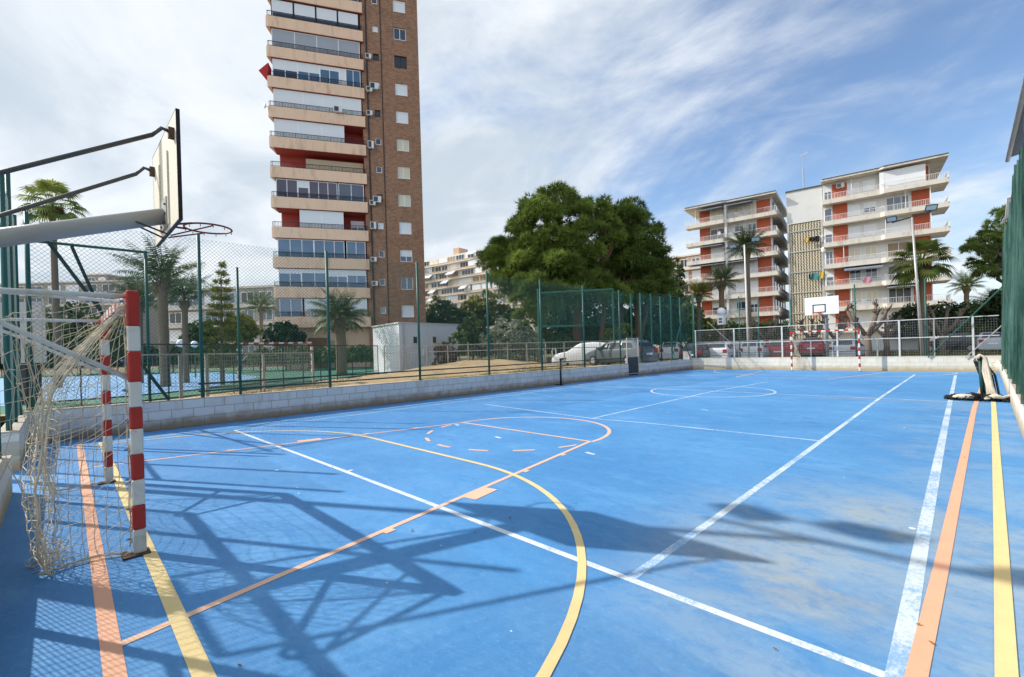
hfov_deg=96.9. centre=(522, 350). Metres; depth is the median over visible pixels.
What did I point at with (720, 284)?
date palm
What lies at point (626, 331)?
fern bush
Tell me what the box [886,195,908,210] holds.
window
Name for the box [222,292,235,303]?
window
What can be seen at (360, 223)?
window
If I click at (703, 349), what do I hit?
parked car
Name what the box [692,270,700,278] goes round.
window
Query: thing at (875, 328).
pollard tree
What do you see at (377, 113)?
window
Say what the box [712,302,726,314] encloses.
window
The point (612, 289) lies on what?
ball stop cage
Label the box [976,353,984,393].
net post
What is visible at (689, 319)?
leafy tree
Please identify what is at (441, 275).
window
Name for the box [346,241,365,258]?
window
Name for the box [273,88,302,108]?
window
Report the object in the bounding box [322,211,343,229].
window
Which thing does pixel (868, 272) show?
window
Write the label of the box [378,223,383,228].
window
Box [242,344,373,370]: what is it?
hedge
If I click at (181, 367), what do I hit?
wire fence
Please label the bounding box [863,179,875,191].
window
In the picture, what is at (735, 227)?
window
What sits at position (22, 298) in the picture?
apartment building
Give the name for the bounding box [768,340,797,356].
parked car
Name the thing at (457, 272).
window
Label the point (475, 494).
orange key lines
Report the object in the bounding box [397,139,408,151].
window
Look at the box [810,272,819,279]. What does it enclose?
hanging laundry
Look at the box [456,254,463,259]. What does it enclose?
window
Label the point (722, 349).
parked car
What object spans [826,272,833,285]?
window
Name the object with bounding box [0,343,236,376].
hedge
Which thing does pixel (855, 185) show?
window
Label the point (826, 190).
window
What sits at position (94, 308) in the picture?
window
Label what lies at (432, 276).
window
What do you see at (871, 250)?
window
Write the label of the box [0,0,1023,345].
sky
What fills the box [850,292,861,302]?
window
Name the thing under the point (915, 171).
window
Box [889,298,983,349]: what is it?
hedge
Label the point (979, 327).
hedge
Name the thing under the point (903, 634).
white court lines
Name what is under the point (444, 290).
window
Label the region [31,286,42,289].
window
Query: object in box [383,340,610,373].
wire fence
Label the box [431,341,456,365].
dry bush
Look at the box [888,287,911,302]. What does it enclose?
window
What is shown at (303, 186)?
window
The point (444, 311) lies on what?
leafy tree
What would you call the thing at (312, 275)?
window
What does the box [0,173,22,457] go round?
chain link fence
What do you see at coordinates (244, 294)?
window
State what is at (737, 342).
garden wall
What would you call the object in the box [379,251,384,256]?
window
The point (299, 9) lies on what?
window
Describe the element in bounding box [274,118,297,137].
window
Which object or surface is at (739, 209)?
window
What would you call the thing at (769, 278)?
apartment building
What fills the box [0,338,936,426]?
ground
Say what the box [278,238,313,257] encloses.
window
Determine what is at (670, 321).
ball stop fence
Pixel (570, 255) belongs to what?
pine tree
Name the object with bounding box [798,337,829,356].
parked car
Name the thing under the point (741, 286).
window
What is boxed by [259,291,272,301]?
window
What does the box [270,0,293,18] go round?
window
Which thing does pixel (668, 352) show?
parked car
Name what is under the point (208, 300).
window
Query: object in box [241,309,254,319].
window
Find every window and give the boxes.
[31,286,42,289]
[31,297,42,301]
[66,285,78,290]
[66,299,78,303]
[84,284,96,291]
[85,307,97,314]
[102,284,114,290]
[169,295,181,306]
[169,312,181,323]
[170,330,181,340]
[186,298,197,305]
[188,312,198,322]
[204,293,217,304]
[205,311,217,320]
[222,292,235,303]
[241,292,253,302]
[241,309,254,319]
[242,345,255,356]
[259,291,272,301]
[263,309,272,319]
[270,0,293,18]
[271,28,359,57]
[272,58,297,78]
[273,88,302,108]
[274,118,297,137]
[276,178,297,197]
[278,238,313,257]
[278,268,301,286]
[279,298,302,316]
[293,2,315,21]
[297,62,319,81]
[297,180,308,197]
[298,121,321,140]
[300,210,321,228]
[301,269,325,286]
[303,92,322,111]
[304,299,342,316]
[309,181,337,199]
[314,240,344,258]
[316,6,337,25]
[320,65,339,83]
[321,124,343,142]
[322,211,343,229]
[323,95,340,113]
[328,270,347,287]
[337,10,358,29]
[338,183,363,201]
[339,68,345,85]
[341,97,361,115]
[346,69,360,86]
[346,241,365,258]
[347,270,366,287]
[351,221,363,230]
[351,299,366,315]
[372,26,377,32]
[373,54,378,60]
[375,110,379,116]
[375,138,380,144]
[376,166,381,172]
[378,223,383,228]
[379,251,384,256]
[380,307,385,313]
[393,0,404,13]
[393,28,405,40]
[394,56,406,68]
[395,83,407,96]
[396,111,407,123]
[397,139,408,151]
[398,167,409,178]
[398,194,410,206]
[399,222,411,234]
[400,250,411,261]
[401,277,412,289]
[402,305,413,316]
[412,336,417,344]
[425,274,435,280]
[431,336,436,344]
[437,282,447,286]
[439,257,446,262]
[439,273,446,278]
[441,288,451,293]
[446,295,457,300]
[447,256,454,261]
[447,271,458,277]
[450,279,457,284]
[453,287,463,292]
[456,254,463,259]
[459,277,470,283]
[460,261,467,266]
[462,268,473,274]
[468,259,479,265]
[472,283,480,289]
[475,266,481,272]
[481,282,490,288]
[680,259,687,266]
[681,271,688,279]
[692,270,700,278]
[710,209,723,220]
[710,228,724,239]
[711,246,724,258]
[712,286,725,295]
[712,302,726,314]
[734,206,742,216]
[734,225,743,235]
[735,263,743,272]
[736,282,744,292]
[736,301,745,310]
[747,203,755,214]
[748,223,755,233]
[750,262,756,273]
[750,281,757,292]
[751,300,756,312]
[824,187,831,199]
[824,208,831,221]
[825,230,832,242]
[826,251,832,264]
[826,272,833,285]
[847,182,859,194]
[848,204,859,215]
[848,226,859,237]
[849,248,860,259]
[849,270,860,280]
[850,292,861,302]
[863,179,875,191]
[863,201,876,213]
[864,223,875,235]
[864,246,877,257]
[865,268,877,278]
[866,290,877,301]
[883,164,925,188]
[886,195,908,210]
[887,218,909,233]
[887,241,908,256]
[888,264,910,279]
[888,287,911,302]
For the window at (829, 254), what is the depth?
61.94 m
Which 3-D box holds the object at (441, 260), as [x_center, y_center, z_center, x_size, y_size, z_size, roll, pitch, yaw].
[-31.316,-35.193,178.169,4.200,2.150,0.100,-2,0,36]
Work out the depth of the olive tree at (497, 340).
30.40 m
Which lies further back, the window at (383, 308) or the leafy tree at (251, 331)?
the window at (383, 308)
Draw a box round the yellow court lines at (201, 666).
[95,370,1018,676]
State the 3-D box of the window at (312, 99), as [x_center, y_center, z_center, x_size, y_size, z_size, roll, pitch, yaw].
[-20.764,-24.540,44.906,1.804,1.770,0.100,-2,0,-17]
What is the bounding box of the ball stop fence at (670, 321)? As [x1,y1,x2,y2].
[630,293,693,357]
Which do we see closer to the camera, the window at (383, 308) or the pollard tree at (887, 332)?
the pollard tree at (887, 332)
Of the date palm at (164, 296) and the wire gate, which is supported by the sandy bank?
the date palm at (164, 296)
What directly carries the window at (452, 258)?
in the apartment building at (460, 260)
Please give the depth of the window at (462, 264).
171.69 m
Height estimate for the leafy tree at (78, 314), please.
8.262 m
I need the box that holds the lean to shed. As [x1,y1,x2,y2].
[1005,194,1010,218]
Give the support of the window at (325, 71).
in the apartment tower
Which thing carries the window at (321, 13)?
in the apartment tower
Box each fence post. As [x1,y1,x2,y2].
[693,294,694,357]
[738,297,740,356]
[757,297,759,356]
[790,299,792,351]
[854,284,856,355]
[924,279,927,355]
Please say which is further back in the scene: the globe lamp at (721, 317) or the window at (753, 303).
the window at (753, 303)
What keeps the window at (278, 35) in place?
in the apartment tower
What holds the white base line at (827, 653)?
on the blue court at (814, 545)
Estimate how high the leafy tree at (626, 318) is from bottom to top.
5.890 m
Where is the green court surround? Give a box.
[0,367,386,425]
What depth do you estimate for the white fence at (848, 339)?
23.09 m
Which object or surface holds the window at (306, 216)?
in the apartment tower
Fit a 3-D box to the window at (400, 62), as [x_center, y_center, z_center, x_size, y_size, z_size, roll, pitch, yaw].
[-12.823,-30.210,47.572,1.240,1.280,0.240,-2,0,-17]
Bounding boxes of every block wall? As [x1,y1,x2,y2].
[0,455,12,526]
[1,415,28,471]
[24,364,628,444]
[639,351,692,374]
[692,355,1000,371]
[999,360,1023,438]
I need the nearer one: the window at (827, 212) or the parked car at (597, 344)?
the parked car at (597, 344)
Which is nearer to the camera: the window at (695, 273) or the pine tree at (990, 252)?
the pine tree at (990, 252)
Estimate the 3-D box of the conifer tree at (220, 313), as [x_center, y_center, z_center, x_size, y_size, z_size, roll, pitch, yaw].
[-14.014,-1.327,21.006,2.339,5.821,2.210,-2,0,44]
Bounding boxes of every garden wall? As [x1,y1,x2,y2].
[696,338,831,347]
[831,338,918,350]
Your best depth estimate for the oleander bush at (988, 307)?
38.82 m
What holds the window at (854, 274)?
in the apartment building at (845, 215)
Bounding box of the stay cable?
[707,321,759,368]
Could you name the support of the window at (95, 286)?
in the apartment building at (22, 298)
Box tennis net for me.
[943,354,1009,401]
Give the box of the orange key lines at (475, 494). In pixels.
[86,371,886,645]
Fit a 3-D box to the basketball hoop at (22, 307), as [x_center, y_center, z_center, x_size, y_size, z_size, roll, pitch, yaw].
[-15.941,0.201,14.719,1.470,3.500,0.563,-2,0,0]
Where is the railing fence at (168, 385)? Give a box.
[24,343,378,410]
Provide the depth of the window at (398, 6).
47.58 m
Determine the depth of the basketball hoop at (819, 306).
23.28 m
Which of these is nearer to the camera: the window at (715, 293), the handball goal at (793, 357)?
the handball goal at (793, 357)
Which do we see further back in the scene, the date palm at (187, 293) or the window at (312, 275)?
the window at (312, 275)
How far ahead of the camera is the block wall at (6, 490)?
4.77 m
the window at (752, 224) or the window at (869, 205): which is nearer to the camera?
the window at (869, 205)
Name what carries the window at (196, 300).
in the apartment building at (178, 324)
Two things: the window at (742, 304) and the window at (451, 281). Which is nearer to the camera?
the window at (742, 304)
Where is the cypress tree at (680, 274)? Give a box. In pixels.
[674,263,691,303]
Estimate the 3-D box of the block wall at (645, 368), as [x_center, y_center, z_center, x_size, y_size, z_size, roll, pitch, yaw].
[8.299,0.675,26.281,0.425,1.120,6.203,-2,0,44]
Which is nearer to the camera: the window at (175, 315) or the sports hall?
the sports hall
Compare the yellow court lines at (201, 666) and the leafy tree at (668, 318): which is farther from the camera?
the leafy tree at (668, 318)
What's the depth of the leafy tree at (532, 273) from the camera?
35.19 m
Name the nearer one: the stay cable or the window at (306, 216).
the stay cable
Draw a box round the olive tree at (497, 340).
[477,318,546,360]
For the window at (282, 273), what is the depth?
44.16 m
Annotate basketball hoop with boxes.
[0,108,232,247]
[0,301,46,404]
[804,295,838,356]
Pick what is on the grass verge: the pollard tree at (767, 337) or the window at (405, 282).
the pollard tree at (767, 337)
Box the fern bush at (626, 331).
[600,323,635,342]
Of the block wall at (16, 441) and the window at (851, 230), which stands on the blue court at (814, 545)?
the block wall at (16, 441)
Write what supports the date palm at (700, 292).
on the grass verge
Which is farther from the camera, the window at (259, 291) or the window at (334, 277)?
the window at (259, 291)
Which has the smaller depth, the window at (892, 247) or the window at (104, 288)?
the window at (892, 247)
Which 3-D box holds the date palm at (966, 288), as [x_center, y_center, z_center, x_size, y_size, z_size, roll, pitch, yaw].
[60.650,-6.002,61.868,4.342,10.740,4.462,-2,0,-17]
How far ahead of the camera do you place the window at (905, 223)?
57.57 m
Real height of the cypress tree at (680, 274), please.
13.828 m
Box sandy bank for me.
[0,359,682,421]
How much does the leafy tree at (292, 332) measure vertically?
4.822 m
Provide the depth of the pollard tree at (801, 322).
37.84 m
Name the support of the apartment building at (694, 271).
on the ground at (87, 369)
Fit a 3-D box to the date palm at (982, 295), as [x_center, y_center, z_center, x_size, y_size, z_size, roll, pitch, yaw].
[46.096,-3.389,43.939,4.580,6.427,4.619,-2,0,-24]
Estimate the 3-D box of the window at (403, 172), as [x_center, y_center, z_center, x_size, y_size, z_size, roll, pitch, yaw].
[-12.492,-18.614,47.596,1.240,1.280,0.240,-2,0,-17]
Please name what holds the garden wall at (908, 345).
on the grass verge
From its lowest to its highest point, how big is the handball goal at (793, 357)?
2.076 m
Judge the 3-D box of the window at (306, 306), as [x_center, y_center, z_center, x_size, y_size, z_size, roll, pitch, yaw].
[-19.611,-4.265,45.127,3.808,1.770,0.100,-2,0,-17]
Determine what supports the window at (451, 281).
in the apartment building at (460, 260)
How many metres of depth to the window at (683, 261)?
107.89 m
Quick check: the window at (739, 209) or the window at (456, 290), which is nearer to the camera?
the window at (739, 209)
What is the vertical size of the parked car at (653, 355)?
1.494 m
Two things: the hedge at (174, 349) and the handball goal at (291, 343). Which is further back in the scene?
the hedge at (174, 349)
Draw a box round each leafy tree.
[46,301,97,372]
[46,309,76,351]
[74,315,126,359]
[178,320,219,352]
[218,313,263,370]
[261,320,306,369]
[426,295,472,331]
[459,289,510,358]
[494,307,532,333]
[542,308,588,343]
[561,302,608,342]
[585,303,629,341]
[615,304,666,344]
[649,295,682,348]
[656,285,690,308]
[664,303,696,343]
[681,301,711,338]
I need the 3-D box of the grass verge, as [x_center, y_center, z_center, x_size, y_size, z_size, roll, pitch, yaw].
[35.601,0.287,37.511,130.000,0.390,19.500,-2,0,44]
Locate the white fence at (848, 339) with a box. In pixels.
[694,315,998,357]
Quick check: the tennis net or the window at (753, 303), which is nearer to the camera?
the tennis net
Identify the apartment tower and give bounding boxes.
[259,0,425,368]
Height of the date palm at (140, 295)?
6.635 m
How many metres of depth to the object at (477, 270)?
165.94 m
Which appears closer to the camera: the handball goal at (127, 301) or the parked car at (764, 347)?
the handball goal at (127, 301)
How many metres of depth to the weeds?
17.37 m
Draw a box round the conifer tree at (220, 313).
[193,260,247,384]
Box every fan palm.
[13,178,92,387]
[885,237,958,353]
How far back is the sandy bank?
21.32 m
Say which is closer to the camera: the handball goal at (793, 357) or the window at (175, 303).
the handball goal at (793, 357)
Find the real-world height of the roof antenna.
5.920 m
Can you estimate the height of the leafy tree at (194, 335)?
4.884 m
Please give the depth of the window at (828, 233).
61.94 m
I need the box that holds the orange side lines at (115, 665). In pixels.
[77,387,979,676]
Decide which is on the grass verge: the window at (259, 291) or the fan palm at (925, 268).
the fan palm at (925, 268)
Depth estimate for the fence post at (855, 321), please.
22.81 m
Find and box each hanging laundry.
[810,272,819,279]
[863,277,871,283]
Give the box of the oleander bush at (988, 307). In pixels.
[977,289,1001,327]
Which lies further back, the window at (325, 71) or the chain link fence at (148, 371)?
the window at (325, 71)
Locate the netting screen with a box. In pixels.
[1001,118,1023,403]
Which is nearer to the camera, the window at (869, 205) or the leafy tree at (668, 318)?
the leafy tree at (668, 318)
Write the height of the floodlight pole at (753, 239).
8.312 m
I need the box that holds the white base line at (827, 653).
[233,430,884,676]
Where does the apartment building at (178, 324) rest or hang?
on the ground at (87, 369)
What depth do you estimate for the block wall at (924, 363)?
22.60 m
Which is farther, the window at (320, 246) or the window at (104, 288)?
the window at (104, 288)
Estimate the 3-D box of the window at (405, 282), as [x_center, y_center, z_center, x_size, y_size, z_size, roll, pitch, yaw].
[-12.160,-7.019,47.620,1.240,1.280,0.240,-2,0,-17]
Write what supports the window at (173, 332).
in the apartment building at (178, 324)
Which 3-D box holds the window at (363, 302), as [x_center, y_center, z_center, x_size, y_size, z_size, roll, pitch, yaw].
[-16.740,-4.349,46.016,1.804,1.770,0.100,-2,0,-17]
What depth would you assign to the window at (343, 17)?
45.90 m
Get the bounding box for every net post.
[555,358,563,384]
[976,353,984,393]
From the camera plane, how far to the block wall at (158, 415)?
11.86 m
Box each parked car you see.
[552,342,621,365]
[586,339,658,365]
[659,342,682,359]
[679,343,709,358]
[708,341,737,357]
[738,340,768,356]
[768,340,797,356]
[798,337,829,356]
[829,339,864,356]
[918,333,979,351]
[975,332,1000,351]
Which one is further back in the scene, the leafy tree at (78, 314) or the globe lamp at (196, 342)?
the leafy tree at (78, 314)
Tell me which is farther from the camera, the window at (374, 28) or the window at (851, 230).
the window at (851, 230)
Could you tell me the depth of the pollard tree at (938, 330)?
31.85 m
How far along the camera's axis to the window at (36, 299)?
119.83 m
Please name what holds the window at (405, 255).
in the apartment tower
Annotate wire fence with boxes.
[142,352,314,408]
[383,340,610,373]
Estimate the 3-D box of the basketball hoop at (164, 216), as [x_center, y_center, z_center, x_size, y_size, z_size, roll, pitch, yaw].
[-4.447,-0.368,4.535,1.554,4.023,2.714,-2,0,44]
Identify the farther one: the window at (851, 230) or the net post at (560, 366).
the window at (851, 230)
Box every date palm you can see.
[98,273,176,382]
[107,232,209,386]
[142,265,227,382]
[240,289,277,367]
[305,287,375,373]
[682,276,714,341]
[701,263,741,340]
[722,223,773,340]
[946,268,987,303]
[967,288,1001,303]
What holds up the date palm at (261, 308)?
on the green court surround
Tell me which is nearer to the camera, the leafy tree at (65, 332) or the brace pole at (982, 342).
the brace pole at (982, 342)
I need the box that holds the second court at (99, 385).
[0,372,257,405]
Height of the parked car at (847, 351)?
1.464 m
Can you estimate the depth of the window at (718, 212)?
71.07 m
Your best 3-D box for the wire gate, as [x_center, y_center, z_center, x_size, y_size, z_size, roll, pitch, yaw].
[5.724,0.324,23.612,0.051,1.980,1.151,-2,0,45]
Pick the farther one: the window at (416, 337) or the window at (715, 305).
the window at (715, 305)
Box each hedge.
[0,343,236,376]
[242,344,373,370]
[458,330,576,361]
[687,319,795,343]
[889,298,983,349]
[951,300,1000,333]
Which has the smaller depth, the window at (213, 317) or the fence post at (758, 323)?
the fence post at (758, 323)
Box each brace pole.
[928,286,1001,357]
[965,326,1000,357]
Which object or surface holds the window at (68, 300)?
in the apartment building at (22, 298)
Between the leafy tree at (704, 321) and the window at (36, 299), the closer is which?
the leafy tree at (704, 321)
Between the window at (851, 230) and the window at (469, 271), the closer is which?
the window at (851, 230)
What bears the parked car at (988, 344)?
on the grass verge
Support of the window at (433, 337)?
in the white hut
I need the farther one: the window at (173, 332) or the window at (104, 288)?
the window at (104, 288)
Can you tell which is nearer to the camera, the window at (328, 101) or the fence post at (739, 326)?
the fence post at (739, 326)
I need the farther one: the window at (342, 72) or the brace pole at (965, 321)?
the window at (342, 72)
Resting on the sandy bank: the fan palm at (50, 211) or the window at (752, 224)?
the fan palm at (50, 211)
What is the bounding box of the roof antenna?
[800,152,807,187]
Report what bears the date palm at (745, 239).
on the grass verge
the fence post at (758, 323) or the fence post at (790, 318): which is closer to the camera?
the fence post at (790, 318)
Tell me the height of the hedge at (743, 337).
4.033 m
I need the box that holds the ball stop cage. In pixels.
[537,288,615,365]
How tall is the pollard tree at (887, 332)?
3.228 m
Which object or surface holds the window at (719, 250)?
in the apartment building at (769, 278)
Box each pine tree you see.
[473,178,633,343]
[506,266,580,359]
[589,195,681,339]
[957,204,1006,282]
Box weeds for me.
[23,359,677,410]
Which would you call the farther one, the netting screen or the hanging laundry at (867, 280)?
the hanging laundry at (867, 280)
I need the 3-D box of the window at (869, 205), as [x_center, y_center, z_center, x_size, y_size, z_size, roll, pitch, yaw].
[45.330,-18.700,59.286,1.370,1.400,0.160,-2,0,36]
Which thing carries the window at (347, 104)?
in the apartment tower
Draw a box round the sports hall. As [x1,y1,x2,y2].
[1005,77,1023,161]
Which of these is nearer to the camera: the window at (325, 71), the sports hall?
the sports hall
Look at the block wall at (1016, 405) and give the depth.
8.75 m
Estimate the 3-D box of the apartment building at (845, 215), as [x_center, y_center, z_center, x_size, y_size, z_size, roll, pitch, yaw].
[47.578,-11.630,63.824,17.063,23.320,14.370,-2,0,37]
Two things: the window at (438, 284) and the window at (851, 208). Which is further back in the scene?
the window at (438, 284)
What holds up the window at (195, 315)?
in the apartment building at (178, 324)
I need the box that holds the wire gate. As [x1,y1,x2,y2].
[626,338,639,374]
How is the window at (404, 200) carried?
in the apartment tower
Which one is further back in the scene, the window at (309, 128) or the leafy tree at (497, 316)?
the leafy tree at (497, 316)
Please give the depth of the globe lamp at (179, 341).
29.83 m
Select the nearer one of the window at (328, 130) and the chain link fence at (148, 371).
the chain link fence at (148, 371)
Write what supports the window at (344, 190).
in the apartment tower
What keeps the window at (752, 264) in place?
in the apartment building at (769, 278)
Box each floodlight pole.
[728,236,759,356]
[885,204,937,355]
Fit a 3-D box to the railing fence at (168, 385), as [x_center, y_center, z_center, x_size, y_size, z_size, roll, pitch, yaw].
[-10.483,0.714,19.826,1.065,1.942,16.653,-2,0,14]
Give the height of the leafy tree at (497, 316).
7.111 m
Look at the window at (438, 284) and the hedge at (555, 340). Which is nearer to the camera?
the hedge at (555, 340)
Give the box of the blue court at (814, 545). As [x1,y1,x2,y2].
[0,369,1023,676]
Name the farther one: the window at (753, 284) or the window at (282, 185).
the window at (753, 284)
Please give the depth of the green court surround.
26.85 m
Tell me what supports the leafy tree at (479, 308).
on the grass verge
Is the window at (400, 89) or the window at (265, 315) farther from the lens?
the window at (265, 315)
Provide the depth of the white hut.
30.97 m
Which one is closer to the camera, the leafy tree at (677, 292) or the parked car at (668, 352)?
the parked car at (668, 352)
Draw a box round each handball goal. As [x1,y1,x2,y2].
[0,287,150,576]
[237,342,312,379]
[790,329,860,370]
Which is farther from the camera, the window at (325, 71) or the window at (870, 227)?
the window at (870, 227)
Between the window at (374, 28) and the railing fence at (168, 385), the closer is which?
the railing fence at (168, 385)
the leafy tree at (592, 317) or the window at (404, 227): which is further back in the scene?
the leafy tree at (592, 317)
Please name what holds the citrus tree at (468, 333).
on the sandy bank
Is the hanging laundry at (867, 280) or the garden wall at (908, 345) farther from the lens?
the hanging laundry at (867, 280)
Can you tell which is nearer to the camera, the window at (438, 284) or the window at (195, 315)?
the window at (195, 315)
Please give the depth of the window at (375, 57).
46.89 m
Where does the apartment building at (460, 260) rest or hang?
on the ground at (87, 369)
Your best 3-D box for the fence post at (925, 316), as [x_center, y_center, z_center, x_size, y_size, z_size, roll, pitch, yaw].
[18.648,-1.237,20.984,0.065,4.174,0.065,-2,0,44]
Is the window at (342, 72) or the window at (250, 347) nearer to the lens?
the window at (342, 72)
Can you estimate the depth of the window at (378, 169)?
46.90 m
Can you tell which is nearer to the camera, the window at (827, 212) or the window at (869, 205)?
the window at (869, 205)
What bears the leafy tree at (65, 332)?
on the green court surround
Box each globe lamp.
[176,339,182,365]
[191,341,197,375]
[717,308,725,341]
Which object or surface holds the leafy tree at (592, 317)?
on the grass verge
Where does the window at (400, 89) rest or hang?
in the apartment tower
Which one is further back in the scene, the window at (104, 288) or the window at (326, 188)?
the window at (104, 288)
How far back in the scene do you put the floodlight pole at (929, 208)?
22.32 m
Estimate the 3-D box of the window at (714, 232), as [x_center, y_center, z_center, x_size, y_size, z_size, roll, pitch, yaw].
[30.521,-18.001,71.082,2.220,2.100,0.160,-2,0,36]
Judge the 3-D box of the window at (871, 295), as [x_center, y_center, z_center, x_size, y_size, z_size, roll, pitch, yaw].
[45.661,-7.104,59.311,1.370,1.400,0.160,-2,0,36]
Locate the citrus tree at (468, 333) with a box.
[451,316,492,359]
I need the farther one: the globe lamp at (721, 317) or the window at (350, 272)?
the window at (350, 272)
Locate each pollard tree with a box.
[751,315,780,343]
[796,317,823,355]
[820,313,848,340]
[845,299,892,355]
[876,311,901,355]
[916,305,969,354]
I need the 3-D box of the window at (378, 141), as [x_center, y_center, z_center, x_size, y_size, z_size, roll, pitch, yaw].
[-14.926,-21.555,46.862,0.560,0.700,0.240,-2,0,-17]
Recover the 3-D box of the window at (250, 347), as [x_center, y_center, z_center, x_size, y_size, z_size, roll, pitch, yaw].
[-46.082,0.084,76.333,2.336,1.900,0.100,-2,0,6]
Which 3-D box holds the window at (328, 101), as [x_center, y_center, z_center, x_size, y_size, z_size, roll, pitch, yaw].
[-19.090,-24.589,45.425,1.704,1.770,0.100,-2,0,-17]
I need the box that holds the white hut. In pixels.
[371,322,458,373]
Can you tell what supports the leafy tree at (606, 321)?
on the grass verge
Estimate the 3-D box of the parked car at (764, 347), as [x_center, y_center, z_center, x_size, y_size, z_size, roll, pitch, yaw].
[17.621,0.008,34.396,2.120,1.554,4.210,-2,0,36]
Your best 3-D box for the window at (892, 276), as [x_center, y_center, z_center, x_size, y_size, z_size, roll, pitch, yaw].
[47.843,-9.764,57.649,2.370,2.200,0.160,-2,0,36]
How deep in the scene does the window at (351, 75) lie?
46.00 m
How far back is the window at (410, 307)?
47.65 m
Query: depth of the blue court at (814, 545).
3.73 m
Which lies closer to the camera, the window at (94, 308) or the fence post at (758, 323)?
the fence post at (758, 323)
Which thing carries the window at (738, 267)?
in the apartment building at (769, 278)
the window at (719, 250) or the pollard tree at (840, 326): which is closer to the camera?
the pollard tree at (840, 326)
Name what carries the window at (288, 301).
in the apartment tower
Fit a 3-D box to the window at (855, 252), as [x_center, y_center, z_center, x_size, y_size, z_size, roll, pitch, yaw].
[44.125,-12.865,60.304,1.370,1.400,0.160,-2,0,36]
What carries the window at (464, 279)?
in the apartment building at (460, 260)
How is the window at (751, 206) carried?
in the apartment building at (769, 278)
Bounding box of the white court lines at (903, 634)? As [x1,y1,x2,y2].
[113,370,956,676]
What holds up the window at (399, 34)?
in the apartment tower
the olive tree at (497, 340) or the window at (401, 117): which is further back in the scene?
the window at (401, 117)
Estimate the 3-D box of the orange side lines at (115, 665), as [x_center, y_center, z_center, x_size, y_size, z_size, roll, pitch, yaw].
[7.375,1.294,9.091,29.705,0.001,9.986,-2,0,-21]
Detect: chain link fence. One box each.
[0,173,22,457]
[23,211,690,410]
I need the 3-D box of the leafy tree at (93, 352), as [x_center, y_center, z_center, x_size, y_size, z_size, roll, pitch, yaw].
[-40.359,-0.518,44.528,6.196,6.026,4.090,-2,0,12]
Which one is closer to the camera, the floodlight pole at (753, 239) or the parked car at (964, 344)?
the floodlight pole at (753, 239)
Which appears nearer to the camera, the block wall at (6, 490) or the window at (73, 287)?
the block wall at (6, 490)
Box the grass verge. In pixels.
[460,349,1000,360]
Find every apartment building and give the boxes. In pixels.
[0,279,158,369]
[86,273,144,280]
[168,285,281,368]
[424,235,573,354]
[657,253,701,347]
[684,190,789,335]
[785,152,951,340]
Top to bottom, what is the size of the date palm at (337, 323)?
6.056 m
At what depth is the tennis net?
10.73 m

